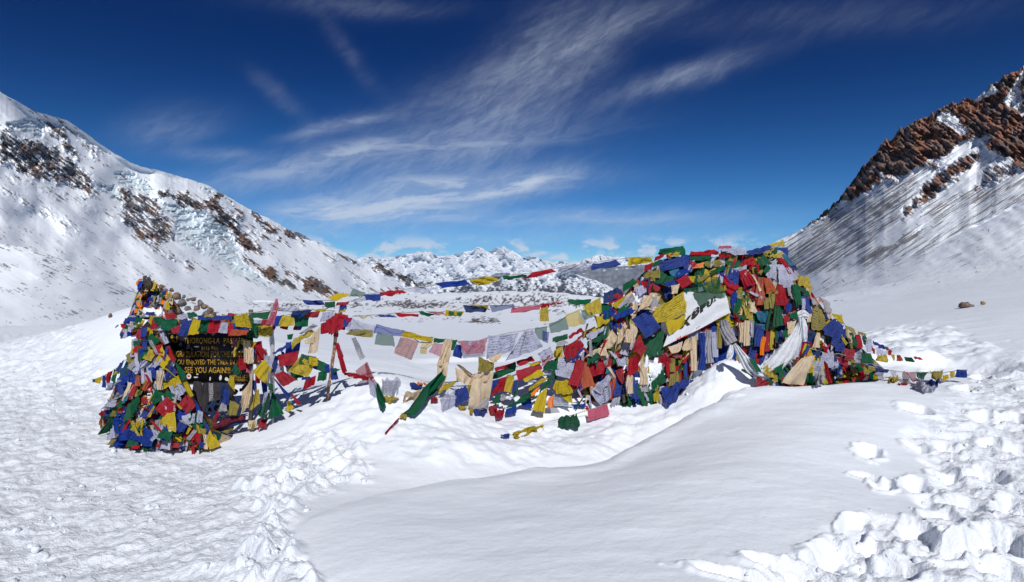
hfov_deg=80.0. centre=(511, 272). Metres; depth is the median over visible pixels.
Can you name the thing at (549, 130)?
sky
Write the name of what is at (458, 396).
prayer flag string
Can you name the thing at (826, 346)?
frayed ribbons
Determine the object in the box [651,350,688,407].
prayer flag string
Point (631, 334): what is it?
ceremonial scarf
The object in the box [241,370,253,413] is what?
ceremonial scarf
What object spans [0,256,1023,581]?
snow ground
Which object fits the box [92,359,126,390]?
prayer flag string
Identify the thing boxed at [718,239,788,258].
prayer flag string
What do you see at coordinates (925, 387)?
prayer flag string
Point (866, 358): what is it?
prayer flag string
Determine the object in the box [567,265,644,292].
blue ridge
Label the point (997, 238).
slope
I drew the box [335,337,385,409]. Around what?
prayer flag string
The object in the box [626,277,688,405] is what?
prayer flag string
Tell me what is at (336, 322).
prayer flag string
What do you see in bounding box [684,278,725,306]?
prayer flag string
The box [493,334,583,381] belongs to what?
prayer flag string
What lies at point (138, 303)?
prayer flag string
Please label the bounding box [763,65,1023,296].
mountain
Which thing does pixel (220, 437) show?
flag mound
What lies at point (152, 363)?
prayer flag string
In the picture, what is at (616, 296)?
prayer flag string
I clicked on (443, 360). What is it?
ceremonial scarf
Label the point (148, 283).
prayer flag string
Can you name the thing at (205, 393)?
hanging rags
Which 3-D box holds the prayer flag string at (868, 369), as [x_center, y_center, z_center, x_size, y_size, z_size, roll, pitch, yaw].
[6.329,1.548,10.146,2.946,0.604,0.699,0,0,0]
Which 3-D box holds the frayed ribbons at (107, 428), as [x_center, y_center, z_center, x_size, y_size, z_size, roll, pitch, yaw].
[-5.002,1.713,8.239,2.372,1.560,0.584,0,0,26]
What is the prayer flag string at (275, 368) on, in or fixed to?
attached to the metal post
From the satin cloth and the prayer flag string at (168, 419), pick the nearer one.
the prayer flag string at (168, 419)
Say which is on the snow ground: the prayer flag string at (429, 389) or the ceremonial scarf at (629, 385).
the prayer flag string at (429, 389)
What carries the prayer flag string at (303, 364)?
attached to the metal post
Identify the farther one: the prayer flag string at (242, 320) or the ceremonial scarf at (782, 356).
the ceremonial scarf at (782, 356)
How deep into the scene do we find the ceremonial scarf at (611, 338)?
10.44 m
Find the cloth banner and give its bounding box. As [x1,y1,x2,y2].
[663,292,730,346]
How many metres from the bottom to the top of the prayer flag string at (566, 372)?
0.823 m
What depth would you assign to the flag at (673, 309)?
10.77 m
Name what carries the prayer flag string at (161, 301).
hanging from the stone cairn at (148, 307)
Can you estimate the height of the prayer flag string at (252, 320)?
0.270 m
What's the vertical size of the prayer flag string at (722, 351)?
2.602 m
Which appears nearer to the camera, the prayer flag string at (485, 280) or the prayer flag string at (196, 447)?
the prayer flag string at (196, 447)
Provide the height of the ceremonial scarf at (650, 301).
0.501 m
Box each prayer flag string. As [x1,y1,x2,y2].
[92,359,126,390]
[99,327,163,422]
[106,352,141,449]
[120,312,157,338]
[123,338,161,451]
[125,415,204,448]
[127,286,148,331]
[136,276,167,297]
[142,333,167,448]
[143,328,202,431]
[148,292,173,319]
[150,314,228,329]
[154,312,308,338]
[159,330,220,448]
[160,360,180,451]
[173,409,196,450]
[188,424,210,449]
[198,307,333,327]
[212,376,238,422]
[229,314,344,329]
[231,337,271,410]
[253,341,316,380]
[257,383,283,430]
[266,298,278,325]
[272,324,316,353]
[274,334,340,388]
[274,379,300,411]
[297,257,653,307]
[320,305,351,334]
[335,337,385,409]
[346,297,600,360]
[352,299,590,321]
[381,377,486,416]
[385,368,445,433]
[488,374,547,418]
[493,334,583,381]
[501,403,609,438]
[532,368,610,413]
[555,326,604,378]
[568,352,612,390]
[583,279,645,348]
[597,290,639,406]
[615,309,663,383]
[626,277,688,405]
[637,246,739,295]
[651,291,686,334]
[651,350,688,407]
[663,269,793,311]
[668,319,736,370]
[671,254,726,382]
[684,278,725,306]
[688,254,797,287]
[706,250,752,369]
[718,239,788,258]
[727,292,797,354]
[730,291,775,385]
[741,329,832,386]
[760,259,806,385]
[787,296,831,386]
[791,276,831,330]
[811,348,967,382]
[823,313,845,370]
[824,333,862,380]
[845,325,892,354]
[861,353,922,363]
[884,374,939,394]
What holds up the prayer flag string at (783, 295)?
on the stone cairn at (655, 367)
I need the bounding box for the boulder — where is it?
[958,302,974,307]
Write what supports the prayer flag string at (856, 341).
attached to the stone cairn at (655, 367)
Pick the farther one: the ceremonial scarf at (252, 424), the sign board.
the sign board
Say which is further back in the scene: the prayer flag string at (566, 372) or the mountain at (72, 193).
the mountain at (72, 193)
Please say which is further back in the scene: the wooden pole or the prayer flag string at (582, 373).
the prayer flag string at (582, 373)
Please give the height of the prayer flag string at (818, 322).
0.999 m
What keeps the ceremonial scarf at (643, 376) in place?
hanging from the stone cairn at (655, 367)
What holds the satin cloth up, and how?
on the snow ground
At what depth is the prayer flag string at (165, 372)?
8.12 m
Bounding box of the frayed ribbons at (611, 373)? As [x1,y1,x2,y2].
[563,284,662,409]
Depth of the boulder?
29.10 m
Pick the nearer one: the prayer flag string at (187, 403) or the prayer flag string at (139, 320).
the prayer flag string at (187, 403)
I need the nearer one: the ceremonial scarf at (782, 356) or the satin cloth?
the satin cloth
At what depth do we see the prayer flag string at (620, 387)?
10.53 m
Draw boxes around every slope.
[0,244,273,325]
[816,201,1023,297]
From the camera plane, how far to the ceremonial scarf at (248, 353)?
8.36 m
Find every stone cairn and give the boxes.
[108,284,216,338]
[501,253,883,406]
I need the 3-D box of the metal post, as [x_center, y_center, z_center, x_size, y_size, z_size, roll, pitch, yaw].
[-3.404,1.369,8.660,0.081,1.868,0.076,0,0,-22]
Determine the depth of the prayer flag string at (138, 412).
8.09 m
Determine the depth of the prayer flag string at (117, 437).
8.22 m
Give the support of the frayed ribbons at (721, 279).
attached to the stone cairn at (655, 367)
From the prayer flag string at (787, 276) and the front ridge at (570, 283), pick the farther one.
the front ridge at (570, 283)
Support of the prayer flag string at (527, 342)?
hanging from the wooden pole
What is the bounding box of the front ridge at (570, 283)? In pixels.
[421,272,625,297]
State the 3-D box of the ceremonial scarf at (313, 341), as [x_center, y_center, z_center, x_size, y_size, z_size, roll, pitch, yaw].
[-2.804,0.956,8.583,0.218,0.386,0.086,0,0,-19]
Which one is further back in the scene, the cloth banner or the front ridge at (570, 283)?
the front ridge at (570, 283)
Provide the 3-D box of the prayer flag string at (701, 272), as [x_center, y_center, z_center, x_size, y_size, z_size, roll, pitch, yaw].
[3.378,0.917,11.062,1.043,2.589,1.561,0,0,15]
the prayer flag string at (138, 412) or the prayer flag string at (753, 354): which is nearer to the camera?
the prayer flag string at (138, 412)
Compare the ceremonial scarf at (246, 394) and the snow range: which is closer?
the ceremonial scarf at (246, 394)
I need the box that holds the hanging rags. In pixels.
[192,381,234,411]
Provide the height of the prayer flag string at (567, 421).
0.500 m
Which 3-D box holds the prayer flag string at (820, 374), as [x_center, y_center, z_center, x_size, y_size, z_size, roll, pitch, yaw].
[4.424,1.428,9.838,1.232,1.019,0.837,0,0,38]
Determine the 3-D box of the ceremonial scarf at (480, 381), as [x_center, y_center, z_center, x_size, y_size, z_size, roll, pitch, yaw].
[-0.510,1.698,9.421,0.717,0.884,0.300,0,0,-11]
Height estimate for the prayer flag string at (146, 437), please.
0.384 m
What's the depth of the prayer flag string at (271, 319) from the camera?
8.20 m
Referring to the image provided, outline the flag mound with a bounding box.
[99,319,232,448]
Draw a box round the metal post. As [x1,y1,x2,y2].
[269,303,274,423]
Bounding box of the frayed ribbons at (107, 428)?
[97,340,207,454]
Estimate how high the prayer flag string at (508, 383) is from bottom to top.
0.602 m
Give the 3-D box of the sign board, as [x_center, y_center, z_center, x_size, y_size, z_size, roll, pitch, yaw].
[-4.414,1.422,8.944,1.332,1.753,0.273,0,0,0]
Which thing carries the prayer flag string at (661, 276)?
on the stone cairn at (655, 367)
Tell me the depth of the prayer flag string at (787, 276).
11.40 m
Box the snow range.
[353,246,649,285]
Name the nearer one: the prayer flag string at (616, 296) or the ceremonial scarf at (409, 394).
the ceremonial scarf at (409, 394)
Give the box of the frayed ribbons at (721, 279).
[670,258,762,387]
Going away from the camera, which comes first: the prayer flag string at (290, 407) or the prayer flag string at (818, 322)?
the prayer flag string at (290, 407)
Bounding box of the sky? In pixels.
[0,0,1023,261]
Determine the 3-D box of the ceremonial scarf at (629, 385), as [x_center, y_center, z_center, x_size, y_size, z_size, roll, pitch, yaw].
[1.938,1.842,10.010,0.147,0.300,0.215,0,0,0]
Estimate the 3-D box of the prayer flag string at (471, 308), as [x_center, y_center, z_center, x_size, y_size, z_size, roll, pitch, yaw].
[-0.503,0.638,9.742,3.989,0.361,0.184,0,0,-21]
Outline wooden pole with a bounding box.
[325,308,341,401]
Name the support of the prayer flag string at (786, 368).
hanging from the stone cairn at (655, 367)
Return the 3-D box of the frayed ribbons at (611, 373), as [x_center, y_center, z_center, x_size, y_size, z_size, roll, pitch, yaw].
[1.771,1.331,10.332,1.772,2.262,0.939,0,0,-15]
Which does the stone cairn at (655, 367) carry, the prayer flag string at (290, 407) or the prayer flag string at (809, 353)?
the prayer flag string at (809, 353)
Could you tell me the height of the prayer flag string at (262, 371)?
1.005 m
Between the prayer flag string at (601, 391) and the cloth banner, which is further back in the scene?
the cloth banner
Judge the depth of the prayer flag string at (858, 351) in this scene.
10.75 m
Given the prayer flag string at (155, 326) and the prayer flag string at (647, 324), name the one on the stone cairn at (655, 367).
the prayer flag string at (647, 324)
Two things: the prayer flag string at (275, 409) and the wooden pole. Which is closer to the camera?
the prayer flag string at (275, 409)
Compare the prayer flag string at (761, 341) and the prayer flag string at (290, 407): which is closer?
the prayer flag string at (290, 407)
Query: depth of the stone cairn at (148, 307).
14.21 m
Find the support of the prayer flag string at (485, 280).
attached to the wooden pole
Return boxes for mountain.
[0,92,432,300]
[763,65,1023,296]
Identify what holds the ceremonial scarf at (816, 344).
hanging from the prayer flag string at (820, 374)
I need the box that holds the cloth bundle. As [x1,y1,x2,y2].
[212,416,246,433]
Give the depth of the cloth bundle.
8.34 m
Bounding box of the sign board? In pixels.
[165,309,252,419]
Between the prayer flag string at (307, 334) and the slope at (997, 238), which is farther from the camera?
the slope at (997, 238)
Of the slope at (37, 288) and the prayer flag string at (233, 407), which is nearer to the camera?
the prayer flag string at (233, 407)
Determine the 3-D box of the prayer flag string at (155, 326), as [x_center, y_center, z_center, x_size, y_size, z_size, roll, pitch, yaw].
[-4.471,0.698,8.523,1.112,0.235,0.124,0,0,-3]
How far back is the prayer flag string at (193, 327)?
8.43 m
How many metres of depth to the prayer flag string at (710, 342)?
10.55 m
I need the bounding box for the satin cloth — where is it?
[782,356,814,384]
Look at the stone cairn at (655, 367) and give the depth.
10.80 m
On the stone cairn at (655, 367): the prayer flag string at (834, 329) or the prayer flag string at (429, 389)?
the prayer flag string at (834, 329)
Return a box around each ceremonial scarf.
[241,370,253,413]
[243,340,253,364]
[248,420,256,429]
[305,326,320,353]
[403,389,420,402]
[436,339,451,391]
[455,353,500,409]
[584,330,616,357]
[614,323,637,354]
[626,375,632,393]
[637,284,679,312]
[639,357,649,392]
[726,309,809,379]
[812,332,819,347]
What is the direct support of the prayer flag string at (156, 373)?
on the flag mound
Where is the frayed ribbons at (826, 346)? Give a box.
[748,264,860,385]
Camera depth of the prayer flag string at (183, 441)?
7.94 m
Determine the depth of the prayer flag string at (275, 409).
8.51 m
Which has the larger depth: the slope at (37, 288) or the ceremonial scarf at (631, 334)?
the slope at (37, 288)
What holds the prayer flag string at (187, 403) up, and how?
on the snow ground

